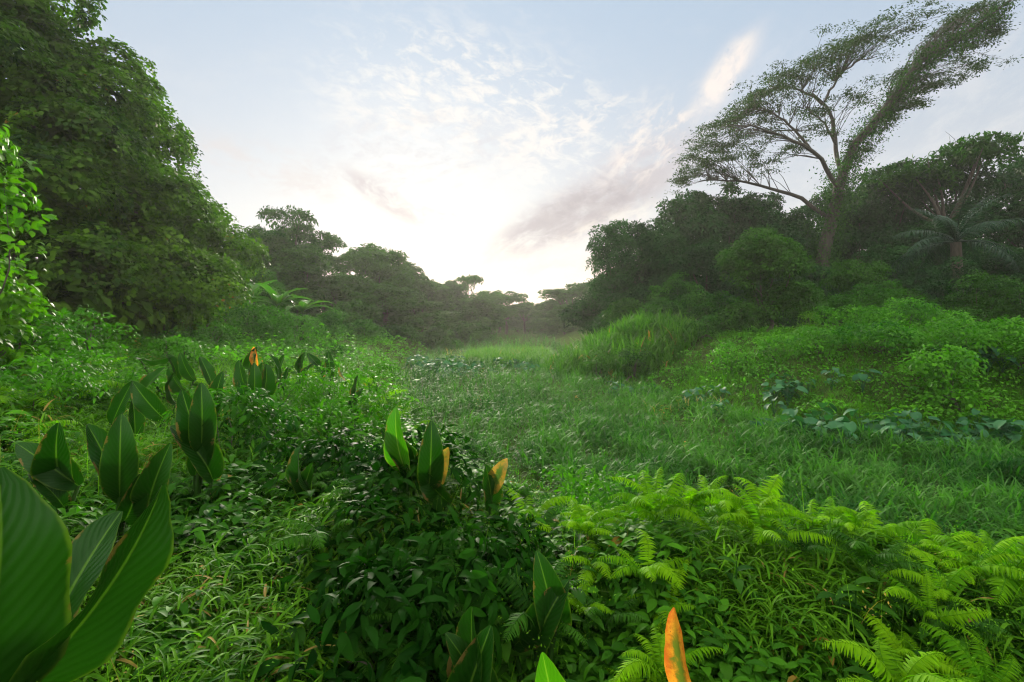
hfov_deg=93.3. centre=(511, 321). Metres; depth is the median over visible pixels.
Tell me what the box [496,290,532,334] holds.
open crowned tree
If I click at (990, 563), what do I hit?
fern
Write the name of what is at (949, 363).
leafy mound
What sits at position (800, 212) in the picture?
forest tree
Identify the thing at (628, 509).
fern
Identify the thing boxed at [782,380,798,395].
taro plant
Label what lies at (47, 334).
shrub
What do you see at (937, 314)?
leafy mound
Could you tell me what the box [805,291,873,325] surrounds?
shrub
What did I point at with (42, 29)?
vine smothered tree
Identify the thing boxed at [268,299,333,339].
banana plant
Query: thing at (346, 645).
leafy bush
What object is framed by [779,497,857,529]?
fern
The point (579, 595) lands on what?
seedling
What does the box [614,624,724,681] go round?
fern
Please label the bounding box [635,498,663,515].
fern
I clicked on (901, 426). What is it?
taro plant
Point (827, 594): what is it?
seedling
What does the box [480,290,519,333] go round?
forest tree
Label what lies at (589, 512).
fern
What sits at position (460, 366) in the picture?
taro plant
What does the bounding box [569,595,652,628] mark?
fern
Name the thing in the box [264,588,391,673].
fern
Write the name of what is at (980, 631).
fern
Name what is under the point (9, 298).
sapling
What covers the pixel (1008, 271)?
undergrowth bush
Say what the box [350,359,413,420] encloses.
leafy bush
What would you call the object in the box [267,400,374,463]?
leafy bush
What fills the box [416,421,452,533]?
paddle leaf plant
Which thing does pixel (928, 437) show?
taro plant
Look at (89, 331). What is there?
shrub
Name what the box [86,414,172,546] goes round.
paddle leaf plant
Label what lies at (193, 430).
paddle leaf plant
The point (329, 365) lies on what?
paddle leaf plant
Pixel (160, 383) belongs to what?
leafy bush
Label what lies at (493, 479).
paddle leaf plant
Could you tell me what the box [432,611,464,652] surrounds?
seedling
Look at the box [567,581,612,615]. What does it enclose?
fern
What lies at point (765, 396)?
taro plant
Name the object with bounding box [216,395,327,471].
leafy bush
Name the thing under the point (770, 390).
taro plant
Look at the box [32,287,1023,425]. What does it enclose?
creeper cover
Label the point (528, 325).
forest tree
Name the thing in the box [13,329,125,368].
shrub
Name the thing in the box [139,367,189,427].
paddle leaf plant
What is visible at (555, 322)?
forest tree
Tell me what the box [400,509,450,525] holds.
fern
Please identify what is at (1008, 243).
forest tree
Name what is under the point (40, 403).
fern
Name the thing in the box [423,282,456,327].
forest tree
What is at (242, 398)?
leafy bush
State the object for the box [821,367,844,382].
taro plant
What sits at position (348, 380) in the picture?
fern
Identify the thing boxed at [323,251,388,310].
forest tree
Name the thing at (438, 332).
shrub
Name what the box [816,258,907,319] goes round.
shrub
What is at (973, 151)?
flat topped tree
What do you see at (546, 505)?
fern
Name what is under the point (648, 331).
reed grass
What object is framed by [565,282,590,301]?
flat topped tree
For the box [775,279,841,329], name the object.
shrub
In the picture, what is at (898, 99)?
leaning giant tree
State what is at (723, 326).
shrub
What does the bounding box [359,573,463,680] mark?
fern
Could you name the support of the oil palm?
on the ground at (574, 335)
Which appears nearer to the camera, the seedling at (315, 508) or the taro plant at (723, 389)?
the seedling at (315, 508)
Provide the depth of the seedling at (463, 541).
3.02 m
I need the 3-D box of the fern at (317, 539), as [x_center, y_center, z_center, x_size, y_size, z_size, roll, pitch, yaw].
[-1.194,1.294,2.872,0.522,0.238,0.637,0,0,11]
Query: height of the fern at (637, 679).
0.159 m
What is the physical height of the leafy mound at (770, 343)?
1.312 m
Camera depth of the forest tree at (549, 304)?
102.10 m
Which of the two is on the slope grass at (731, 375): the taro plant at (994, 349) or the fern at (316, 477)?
the taro plant at (994, 349)
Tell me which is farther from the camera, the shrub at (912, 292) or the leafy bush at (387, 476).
the shrub at (912, 292)
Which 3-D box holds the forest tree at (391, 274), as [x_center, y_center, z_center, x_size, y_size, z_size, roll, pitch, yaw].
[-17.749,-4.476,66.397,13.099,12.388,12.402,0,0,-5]
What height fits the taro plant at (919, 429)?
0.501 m
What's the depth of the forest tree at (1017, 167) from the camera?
49.11 m
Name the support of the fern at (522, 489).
on the ground at (574, 335)
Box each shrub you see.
[0,303,93,376]
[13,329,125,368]
[37,305,139,360]
[124,327,212,368]
[188,321,243,346]
[195,301,298,348]
[240,283,300,335]
[250,310,330,350]
[292,308,346,344]
[313,342,355,362]
[321,299,378,335]
[335,319,388,341]
[381,322,421,342]
[416,322,462,348]
[452,321,494,343]
[583,344,617,382]
[598,296,644,332]
[615,345,656,381]
[619,281,660,314]
[639,296,684,317]
[643,271,713,319]
[679,309,722,341]
[687,290,741,328]
[711,303,756,334]
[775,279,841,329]
[785,309,825,335]
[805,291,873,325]
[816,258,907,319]
[847,279,913,327]
[865,287,931,329]
[914,294,1005,320]
[916,269,1023,333]
[981,287,1023,330]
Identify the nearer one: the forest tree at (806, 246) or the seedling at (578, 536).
the seedling at (578, 536)
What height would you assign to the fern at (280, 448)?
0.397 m
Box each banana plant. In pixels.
[235,280,285,323]
[241,283,313,340]
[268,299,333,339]
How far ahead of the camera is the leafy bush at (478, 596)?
2.56 m
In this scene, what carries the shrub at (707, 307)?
on the ground at (574, 335)
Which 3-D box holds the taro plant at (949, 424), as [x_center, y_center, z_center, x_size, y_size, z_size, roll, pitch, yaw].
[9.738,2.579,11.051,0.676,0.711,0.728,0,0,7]
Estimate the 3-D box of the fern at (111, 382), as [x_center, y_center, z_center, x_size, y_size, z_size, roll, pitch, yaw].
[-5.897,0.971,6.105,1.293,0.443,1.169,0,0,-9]
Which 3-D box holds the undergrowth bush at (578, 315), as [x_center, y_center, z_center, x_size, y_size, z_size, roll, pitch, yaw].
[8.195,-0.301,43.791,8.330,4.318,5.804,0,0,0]
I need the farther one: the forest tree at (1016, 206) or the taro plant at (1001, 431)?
the forest tree at (1016, 206)
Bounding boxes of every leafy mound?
[706,338,758,372]
[750,334,797,364]
[785,322,851,363]
[812,304,907,335]
[823,318,929,359]
[864,296,978,332]
[893,342,1019,411]
[899,314,1015,365]
[964,315,1023,376]
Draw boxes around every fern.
[0,383,80,414]
[0,386,67,404]
[1,420,77,452]
[6,380,124,400]
[7,381,90,393]
[14,365,103,379]
[17,396,66,415]
[23,378,60,385]
[49,391,115,414]
[79,374,152,405]
[91,357,131,373]
[153,386,172,397]
[155,378,205,386]
[167,469,248,505]
[217,426,303,453]
[254,471,335,501]
[259,514,364,555]
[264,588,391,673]
[275,374,311,392]
[282,365,296,375]
[283,371,317,383]
[284,368,313,377]
[294,477,351,495]
[326,472,380,500]
[338,483,392,504]
[339,379,369,388]
[358,377,375,394]
[359,388,406,404]
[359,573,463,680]
[362,628,429,681]
[363,402,402,420]
[370,391,402,399]
[373,483,419,497]
[381,525,441,560]
[384,529,478,587]
[389,407,410,417]
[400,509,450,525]
[401,414,431,421]
[403,418,436,423]
[409,407,424,417]
[432,593,474,624]
[446,477,474,493]
[449,444,471,453]
[481,558,587,645]
[502,486,576,532]
[502,505,565,544]
[503,482,541,500]
[557,499,614,535]
[560,507,617,539]
[561,540,641,587]
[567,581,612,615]
[568,502,624,520]
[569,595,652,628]
[594,508,654,534]
[596,529,687,585]
[606,663,666,681]
[608,470,702,525]
[609,467,685,503]
[611,504,658,525]
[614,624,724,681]
[620,558,696,631]
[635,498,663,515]
[643,487,736,509]
[647,530,720,576]
[655,475,728,516]
[657,500,738,529]
[691,516,734,541]
[694,488,778,533]
[708,511,754,531]
[715,474,804,532]
[718,484,839,545]
[761,499,858,531]
[765,526,838,554]
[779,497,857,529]
[817,506,876,527]
[819,530,946,577]
[823,636,970,681]
[825,506,880,533]
[826,530,898,552]
[844,517,902,543]
[858,501,940,544]
[860,611,964,676]
[870,596,1023,642]
[873,518,984,566]
[873,570,990,643]
[879,636,970,680]
[883,521,974,553]
[887,545,982,608]
[900,541,1011,584]
[913,534,1023,605]
[914,570,986,600]
[919,622,1023,681]
[920,537,1023,580]
[956,530,1017,557]
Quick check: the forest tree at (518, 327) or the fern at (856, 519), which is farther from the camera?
the forest tree at (518, 327)
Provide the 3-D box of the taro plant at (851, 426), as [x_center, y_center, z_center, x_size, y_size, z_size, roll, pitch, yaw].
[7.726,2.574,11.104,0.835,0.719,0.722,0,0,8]
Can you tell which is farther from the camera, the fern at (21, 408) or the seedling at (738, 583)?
the fern at (21, 408)
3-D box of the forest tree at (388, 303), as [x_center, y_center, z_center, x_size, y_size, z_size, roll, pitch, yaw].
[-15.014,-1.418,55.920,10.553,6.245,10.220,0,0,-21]
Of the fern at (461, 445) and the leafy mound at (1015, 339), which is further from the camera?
the leafy mound at (1015, 339)
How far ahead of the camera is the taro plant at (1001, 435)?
11.23 m
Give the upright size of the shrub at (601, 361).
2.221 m
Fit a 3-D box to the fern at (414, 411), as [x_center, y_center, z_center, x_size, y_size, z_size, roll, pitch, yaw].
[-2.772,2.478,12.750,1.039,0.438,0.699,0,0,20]
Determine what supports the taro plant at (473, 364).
on the ground at (574, 335)
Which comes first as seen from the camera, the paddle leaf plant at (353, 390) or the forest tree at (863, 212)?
the paddle leaf plant at (353, 390)
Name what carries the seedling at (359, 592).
on the ground at (574, 335)
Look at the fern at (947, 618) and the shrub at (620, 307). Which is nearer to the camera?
the fern at (947, 618)
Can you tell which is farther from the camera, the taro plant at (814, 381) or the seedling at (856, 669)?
the taro plant at (814, 381)
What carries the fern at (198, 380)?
on the ground at (574, 335)
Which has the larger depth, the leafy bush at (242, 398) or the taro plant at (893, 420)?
the taro plant at (893, 420)
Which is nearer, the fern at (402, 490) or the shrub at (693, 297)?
the fern at (402, 490)
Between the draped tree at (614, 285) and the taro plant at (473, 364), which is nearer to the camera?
the taro plant at (473, 364)
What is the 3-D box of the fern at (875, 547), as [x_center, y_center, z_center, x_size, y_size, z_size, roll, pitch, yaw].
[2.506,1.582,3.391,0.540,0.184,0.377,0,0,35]
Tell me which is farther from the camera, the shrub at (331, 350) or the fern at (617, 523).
the shrub at (331, 350)
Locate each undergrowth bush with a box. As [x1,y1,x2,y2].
[557,298,622,335]
[689,279,749,319]
[721,275,800,330]
[778,265,856,328]
[824,272,914,326]
[880,264,971,302]
[912,255,981,330]
[970,263,1023,311]
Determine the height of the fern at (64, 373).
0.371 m
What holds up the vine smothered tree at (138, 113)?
on the ground at (574, 335)
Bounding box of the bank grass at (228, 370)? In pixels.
[0,316,1023,681]
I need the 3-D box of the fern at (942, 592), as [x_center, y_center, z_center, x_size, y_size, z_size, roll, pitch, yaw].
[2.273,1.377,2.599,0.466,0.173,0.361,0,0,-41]
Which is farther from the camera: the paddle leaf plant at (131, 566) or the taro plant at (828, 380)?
the taro plant at (828, 380)
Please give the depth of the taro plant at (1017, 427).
11.13 m
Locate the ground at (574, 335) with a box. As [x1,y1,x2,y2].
[50,287,1023,678]
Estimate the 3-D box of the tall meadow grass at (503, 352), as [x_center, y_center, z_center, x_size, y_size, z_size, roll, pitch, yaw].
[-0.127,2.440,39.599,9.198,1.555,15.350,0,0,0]
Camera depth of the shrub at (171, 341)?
12.49 m
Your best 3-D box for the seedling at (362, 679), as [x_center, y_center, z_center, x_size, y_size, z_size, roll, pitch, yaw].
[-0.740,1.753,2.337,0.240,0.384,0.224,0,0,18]
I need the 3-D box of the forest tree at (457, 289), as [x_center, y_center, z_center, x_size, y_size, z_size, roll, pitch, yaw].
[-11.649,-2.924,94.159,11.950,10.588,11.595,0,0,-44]
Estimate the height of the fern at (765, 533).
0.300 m
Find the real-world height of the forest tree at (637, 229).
10.038 m
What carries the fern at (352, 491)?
on the ground at (574, 335)
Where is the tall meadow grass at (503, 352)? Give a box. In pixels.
[455,341,559,366]
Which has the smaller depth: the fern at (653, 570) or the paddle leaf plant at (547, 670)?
the paddle leaf plant at (547, 670)
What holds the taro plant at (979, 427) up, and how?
on the ground at (574, 335)
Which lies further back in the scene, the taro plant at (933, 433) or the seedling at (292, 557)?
the taro plant at (933, 433)
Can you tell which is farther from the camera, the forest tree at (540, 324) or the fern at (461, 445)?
the forest tree at (540, 324)
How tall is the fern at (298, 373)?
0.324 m
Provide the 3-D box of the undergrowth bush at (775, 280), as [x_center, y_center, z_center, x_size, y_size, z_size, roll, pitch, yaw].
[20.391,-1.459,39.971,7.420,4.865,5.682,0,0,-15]
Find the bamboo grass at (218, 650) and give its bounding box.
[0,362,1023,681]
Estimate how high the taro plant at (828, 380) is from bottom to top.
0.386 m
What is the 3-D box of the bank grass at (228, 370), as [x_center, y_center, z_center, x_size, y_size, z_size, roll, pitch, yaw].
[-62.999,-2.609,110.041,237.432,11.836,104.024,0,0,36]
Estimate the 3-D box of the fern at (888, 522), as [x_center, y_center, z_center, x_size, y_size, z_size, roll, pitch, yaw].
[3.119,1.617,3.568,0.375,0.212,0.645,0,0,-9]
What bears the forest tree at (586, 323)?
on the ground at (574, 335)
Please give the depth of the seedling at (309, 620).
2.35 m
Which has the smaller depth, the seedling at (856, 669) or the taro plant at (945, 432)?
the seedling at (856, 669)
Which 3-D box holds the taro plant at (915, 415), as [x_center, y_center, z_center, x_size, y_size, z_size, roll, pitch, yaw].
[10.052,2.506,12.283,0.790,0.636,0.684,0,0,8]
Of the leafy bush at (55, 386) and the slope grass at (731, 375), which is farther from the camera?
the slope grass at (731, 375)
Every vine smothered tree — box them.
[0,0,164,338]
[0,34,220,341]
[106,101,253,339]
[139,169,271,334]
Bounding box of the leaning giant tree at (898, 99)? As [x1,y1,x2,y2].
[664,0,1023,276]
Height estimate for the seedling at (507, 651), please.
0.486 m
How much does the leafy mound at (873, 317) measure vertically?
1.768 m
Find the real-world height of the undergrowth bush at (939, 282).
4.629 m
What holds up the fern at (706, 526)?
on the ground at (574, 335)
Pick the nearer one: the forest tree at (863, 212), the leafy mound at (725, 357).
the leafy mound at (725, 357)
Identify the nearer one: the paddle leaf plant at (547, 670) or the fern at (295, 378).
the paddle leaf plant at (547, 670)
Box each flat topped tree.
[454,274,487,296]
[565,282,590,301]
[846,130,1023,229]
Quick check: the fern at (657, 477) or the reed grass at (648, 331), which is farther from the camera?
the reed grass at (648, 331)
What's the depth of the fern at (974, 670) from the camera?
2.19 m
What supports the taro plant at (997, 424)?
on the ground at (574, 335)
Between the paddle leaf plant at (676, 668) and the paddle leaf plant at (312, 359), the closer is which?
the paddle leaf plant at (676, 668)
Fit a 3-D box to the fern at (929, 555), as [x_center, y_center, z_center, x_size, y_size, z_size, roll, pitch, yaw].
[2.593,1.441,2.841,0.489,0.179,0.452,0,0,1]
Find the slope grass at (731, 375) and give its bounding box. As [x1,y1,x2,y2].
[561,324,1023,453]
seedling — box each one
[268,627,340,681]
[281,548,312,575]
[294,489,330,510]
[307,609,339,637]
[311,505,325,511]
[314,541,349,593]
[331,644,370,681]
[350,541,380,596]
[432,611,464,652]
[442,481,463,511]
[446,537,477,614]
[494,610,533,681]
[523,672,577,681]
[559,533,588,570]
[563,587,604,664]
[566,593,582,643]
[700,637,746,681]
[711,556,763,632]
[717,634,750,667]
[815,584,873,666]
[817,576,879,660]
[838,601,900,666]
[842,666,874,681]
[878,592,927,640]
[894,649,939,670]
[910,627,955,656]
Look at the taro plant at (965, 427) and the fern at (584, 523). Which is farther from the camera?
the taro plant at (965, 427)
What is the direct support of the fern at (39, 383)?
on the ground at (574, 335)
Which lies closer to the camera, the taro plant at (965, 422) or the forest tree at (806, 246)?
the taro plant at (965, 422)
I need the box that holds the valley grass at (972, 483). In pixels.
[393,329,1023,577]
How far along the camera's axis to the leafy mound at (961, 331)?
14.71 m
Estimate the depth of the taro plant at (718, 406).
14.69 m
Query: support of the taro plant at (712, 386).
on the ground at (574, 335)
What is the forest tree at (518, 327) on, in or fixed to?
on the ground at (574, 335)
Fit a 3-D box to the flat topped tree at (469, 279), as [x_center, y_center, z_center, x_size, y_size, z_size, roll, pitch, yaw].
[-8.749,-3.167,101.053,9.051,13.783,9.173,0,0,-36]
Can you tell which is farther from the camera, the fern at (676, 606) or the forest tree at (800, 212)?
the forest tree at (800, 212)
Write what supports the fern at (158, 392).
on the ground at (574, 335)
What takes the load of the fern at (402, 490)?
on the ground at (574, 335)
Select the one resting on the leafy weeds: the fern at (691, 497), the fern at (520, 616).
the fern at (520, 616)
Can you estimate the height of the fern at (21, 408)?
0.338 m
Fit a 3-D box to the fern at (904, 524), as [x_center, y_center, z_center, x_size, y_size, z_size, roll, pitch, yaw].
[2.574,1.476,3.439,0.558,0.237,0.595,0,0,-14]
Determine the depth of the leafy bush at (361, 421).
5.74 m
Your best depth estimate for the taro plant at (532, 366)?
26.76 m
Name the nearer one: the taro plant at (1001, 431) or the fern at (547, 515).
the fern at (547, 515)
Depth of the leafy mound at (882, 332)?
15.73 m
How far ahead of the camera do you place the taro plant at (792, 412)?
12.85 m
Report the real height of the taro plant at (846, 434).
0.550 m
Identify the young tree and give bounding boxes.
[0,124,58,348]
[713,225,824,332]
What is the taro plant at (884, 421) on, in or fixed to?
on the ground at (574, 335)
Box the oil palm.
[885,187,1023,301]
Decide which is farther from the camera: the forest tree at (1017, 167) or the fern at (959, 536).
the forest tree at (1017, 167)
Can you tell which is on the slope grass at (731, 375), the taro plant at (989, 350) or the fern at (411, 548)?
the taro plant at (989, 350)
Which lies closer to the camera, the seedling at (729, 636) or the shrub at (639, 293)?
the seedling at (729, 636)
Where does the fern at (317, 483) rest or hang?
on the ground at (574, 335)
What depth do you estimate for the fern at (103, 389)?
7.01 m
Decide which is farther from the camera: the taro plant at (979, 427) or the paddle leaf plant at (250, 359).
the taro plant at (979, 427)
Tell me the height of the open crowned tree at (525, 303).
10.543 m
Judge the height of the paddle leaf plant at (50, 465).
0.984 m
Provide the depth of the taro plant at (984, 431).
11.04 m
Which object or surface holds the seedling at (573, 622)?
on the ground at (574, 335)
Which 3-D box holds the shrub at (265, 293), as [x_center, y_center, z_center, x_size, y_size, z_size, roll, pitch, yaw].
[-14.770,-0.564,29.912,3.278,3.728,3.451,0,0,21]
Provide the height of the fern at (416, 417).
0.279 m
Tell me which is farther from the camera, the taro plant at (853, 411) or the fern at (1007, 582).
the taro plant at (853, 411)
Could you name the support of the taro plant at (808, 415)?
on the ground at (574, 335)
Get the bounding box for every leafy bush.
[0,352,117,435]
[28,348,152,408]
[92,360,188,409]
[161,384,279,469]
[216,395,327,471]
[236,427,377,510]
[246,546,477,681]
[249,487,444,665]
[263,374,325,418]
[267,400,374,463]
[284,358,371,414]
[297,387,402,450]
[310,505,531,681]
[320,423,510,564]
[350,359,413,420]
[423,497,573,670]
[529,464,635,518]
[572,465,666,531]
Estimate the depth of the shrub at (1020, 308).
23.75 m
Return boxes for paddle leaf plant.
[0,467,72,681]
[9,485,173,681]
[15,423,83,517]
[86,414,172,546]
[106,381,166,439]
[136,352,216,400]
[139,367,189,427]
[170,383,223,517]
[208,371,255,422]
[233,360,276,413]
[240,347,281,403]
[258,354,287,400]
[285,445,314,504]
[294,352,324,394]
[299,351,346,397]
[348,375,363,419]
[381,407,417,511]
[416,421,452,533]
[445,606,498,681]
[483,458,507,529]
[510,550,571,681]
[535,652,565,681]
[664,607,690,681]
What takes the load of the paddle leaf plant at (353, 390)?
on the ground at (574, 335)
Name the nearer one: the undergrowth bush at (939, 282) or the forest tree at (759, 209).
the undergrowth bush at (939, 282)
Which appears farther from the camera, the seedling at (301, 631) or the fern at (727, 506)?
the fern at (727, 506)
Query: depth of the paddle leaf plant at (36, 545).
1.37 m
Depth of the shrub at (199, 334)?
17.91 m
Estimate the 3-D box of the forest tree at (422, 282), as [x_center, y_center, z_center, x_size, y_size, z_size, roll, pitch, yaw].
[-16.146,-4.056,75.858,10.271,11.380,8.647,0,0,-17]
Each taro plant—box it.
[406,357,417,367]
[458,363,470,369]
[471,363,484,373]
[529,364,540,374]
[682,391,702,403]
[683,387,704,399]
[699,385,713,400]
[705,402,724,420]
[708,384,731,400]
[755,417,770,428]
[761,382,791,399]
[762,391,778,402]
[763,393,786,414]
[764,387,783,398]
[769,373,795,393]
[774,415,806,434]
[776,381,803,394]
[776,384,807,405]
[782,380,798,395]
[782,406,814,419]
[788,413,813,430]
[798,418,819,429]
[801,378,815,391]
[803,417,848,441]
[803,425,821,442]
[808,402,836,420]
[812,409,832,423]
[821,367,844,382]
[822,414,848,434]
[824,378,840,390]
[824,417,861,440]
[831,428,856,449]
[843,409,873,433]
[852,368,881,391]
[856,426,878,440]
[869,413,894,434]
[872,412,910,438]
[879,419,909,435]
[880,424,922,445]
[885,407,921,424]
[890,418,924,442]
[902,427,929,447]
[911,422,927,427]
[912,416,939,430]
[917,419,952,436]
[923,432,948,447]
[925,436,956,454]
[937,428,976,449]
[944,419,976,435]
[948,425,988,450]
[955,408,990,427]
[955,421,988,443]
[956,344,991,366]
[960,421,995,436]
[971,342,997,367]
[974,353,1000,371]
[977,346,1003,370]
[985,418,1023,440]
[986,354,1019,372]
[986,417,1023,444]
[988,425,1005,436]
[989,429,1021,445]
[1002,423,1023,438]
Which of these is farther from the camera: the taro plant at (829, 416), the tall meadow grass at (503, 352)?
the tall meadow grass at (503, 352)
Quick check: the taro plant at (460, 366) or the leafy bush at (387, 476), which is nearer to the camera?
the leafy bush at (387, 476)
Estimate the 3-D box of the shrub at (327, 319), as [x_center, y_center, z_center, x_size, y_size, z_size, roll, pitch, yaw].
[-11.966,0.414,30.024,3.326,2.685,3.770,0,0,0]
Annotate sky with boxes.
[5,0,1023,307]
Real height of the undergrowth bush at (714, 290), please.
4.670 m
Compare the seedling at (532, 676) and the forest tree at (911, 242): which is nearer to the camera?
the seedling at (532, 676)
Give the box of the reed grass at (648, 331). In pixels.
[536,306,704,383]
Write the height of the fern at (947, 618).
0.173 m
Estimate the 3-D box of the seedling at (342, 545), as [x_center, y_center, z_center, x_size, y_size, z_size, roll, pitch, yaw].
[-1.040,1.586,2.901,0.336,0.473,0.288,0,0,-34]
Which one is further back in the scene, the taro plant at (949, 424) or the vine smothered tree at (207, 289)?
the vine smothered tree at (207, 289)
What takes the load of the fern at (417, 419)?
on the ground at (574, 335)
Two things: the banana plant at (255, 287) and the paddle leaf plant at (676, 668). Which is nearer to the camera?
the paddle leaf plant at (676, 668)
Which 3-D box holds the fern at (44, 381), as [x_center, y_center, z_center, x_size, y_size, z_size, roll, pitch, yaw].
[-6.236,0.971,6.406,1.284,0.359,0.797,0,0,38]
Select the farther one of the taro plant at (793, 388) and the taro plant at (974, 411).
the taro plant at (793, 388)
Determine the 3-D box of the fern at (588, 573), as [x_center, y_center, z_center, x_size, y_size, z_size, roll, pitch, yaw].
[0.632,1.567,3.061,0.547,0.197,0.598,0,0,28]
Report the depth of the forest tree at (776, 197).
52.21 m
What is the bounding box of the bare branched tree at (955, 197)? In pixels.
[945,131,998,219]
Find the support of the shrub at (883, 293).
on the ground at (574, 335)
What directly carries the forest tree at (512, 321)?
on the ground at (574, 335)
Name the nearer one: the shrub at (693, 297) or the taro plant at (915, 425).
the taro plant at (915, 425)
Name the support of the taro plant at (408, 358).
on the ground at (574, 335)
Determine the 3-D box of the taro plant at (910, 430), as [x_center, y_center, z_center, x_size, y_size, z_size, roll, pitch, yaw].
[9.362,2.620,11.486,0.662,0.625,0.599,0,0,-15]
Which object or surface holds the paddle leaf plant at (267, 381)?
on the ground at (574, 335)
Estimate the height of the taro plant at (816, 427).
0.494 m
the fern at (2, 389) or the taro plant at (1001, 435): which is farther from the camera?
the taro plant at (1001, 435)
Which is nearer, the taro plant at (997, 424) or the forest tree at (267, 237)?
the taro plant at (997, 424)
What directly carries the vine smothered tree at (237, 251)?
on the ground at (574, 335)
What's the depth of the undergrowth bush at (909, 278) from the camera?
35.03 m
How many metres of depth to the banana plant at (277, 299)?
28.86 m
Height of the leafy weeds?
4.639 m
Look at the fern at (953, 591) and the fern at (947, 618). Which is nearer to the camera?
the fern at (947, 618)
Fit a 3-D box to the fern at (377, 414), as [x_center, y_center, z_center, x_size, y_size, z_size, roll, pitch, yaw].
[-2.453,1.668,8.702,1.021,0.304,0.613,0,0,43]
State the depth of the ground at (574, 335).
16.41 m
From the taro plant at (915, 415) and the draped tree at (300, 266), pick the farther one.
the draped tree at (300, 266)
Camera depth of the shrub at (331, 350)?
19.95 m
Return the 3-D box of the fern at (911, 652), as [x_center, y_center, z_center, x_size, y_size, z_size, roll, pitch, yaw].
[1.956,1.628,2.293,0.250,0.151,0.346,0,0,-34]
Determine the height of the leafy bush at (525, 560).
0.959 m
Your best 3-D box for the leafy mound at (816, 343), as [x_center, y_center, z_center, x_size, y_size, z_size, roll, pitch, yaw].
[10.985,0.786,17.317,2.315,1.574,1.910,0,0,-28]
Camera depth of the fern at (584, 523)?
3.23 m
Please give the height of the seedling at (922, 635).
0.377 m
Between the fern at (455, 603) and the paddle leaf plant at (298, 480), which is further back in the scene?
the paddle leaf plant at (298, 480)
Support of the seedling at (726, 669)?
on the ground at (574, 335)
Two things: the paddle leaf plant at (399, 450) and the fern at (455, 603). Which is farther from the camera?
the paddle leaf plant at (399, 450)
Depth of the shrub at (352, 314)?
41.22 m
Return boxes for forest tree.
[221,224,293,317]
[229,268,286,318]
[310,272,383,322]
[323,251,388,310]
[337,242,428,326]
[358,283,426,328]
[391,301,460,331]
[396,261,439,313]
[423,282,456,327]
[432,280,470,320]
[454,295,505,332]
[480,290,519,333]
[497,318,520,332]
[508,317,546,332]
[519,317,548,330]
[529,299,565,327]
[530,317,559,337]
[546,304,579,334]
[574,271,627,334]
[611,218,696,300]
[636,188,734,293]
[669,239,759,321]
[685,181,756,273]
[710,191,810,327]
[741,191,815,326]
[761,217,848,278]
[784,205,860,273]
[804,184,874,250]
[821,200,895,273]
[836,161,933,273]
[882,161,1021,263]
[883,218,1008,294]
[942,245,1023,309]
[958,152,1023,242]
[968,181,1023,274]
[990,209,1023,258]
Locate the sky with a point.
(487, 139)
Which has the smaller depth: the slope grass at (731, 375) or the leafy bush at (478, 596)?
the leafy bush at (478, 596)
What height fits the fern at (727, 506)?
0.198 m
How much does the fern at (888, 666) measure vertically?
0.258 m
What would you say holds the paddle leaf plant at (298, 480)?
on the ground at (574, 335)
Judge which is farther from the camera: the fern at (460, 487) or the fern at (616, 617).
the fern at (460, 487)
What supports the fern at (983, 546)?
on the ground at (574, 335)
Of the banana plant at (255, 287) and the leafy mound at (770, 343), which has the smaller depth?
the leafy mound at (770, 343)
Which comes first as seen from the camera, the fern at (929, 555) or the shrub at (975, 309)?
the fern at (929, 555)
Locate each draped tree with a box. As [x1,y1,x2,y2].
[264,243,333,325]
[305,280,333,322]
[585,218,649,330]
[638,225,692,318]
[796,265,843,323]
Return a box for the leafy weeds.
[0,323,1023,681]
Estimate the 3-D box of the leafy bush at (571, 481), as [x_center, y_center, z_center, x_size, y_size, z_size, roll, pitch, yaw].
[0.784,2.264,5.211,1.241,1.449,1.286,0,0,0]
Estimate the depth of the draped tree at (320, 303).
60.27 m
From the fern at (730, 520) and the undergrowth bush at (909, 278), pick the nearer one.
the fern at (730, 520)
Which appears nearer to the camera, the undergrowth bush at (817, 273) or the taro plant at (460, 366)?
the taro plant at (460, 366)
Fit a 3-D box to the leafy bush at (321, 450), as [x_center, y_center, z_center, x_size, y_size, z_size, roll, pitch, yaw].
[-1.877,1.532,4.444,1.489,1.108,1.320,0,0,0]
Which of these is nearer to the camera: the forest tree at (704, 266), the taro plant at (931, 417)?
the taro plant at (931, 417)
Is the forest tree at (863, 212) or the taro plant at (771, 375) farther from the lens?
the forest tree at (863, 212)
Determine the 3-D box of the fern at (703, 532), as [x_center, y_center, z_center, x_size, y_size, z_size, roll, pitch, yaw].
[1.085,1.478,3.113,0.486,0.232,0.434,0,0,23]
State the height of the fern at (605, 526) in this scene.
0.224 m
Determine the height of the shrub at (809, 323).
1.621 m
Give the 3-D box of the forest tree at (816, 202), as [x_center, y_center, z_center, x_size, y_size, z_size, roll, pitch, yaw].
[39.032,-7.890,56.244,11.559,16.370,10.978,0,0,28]
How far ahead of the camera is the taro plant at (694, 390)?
17.37 m
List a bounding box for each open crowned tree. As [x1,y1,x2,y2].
[255,205,323,313]
[294,230,347,312]
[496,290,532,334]
[511,295,541,333]
[536,285,589,308]
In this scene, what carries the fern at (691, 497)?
on the ground at (574, 335)

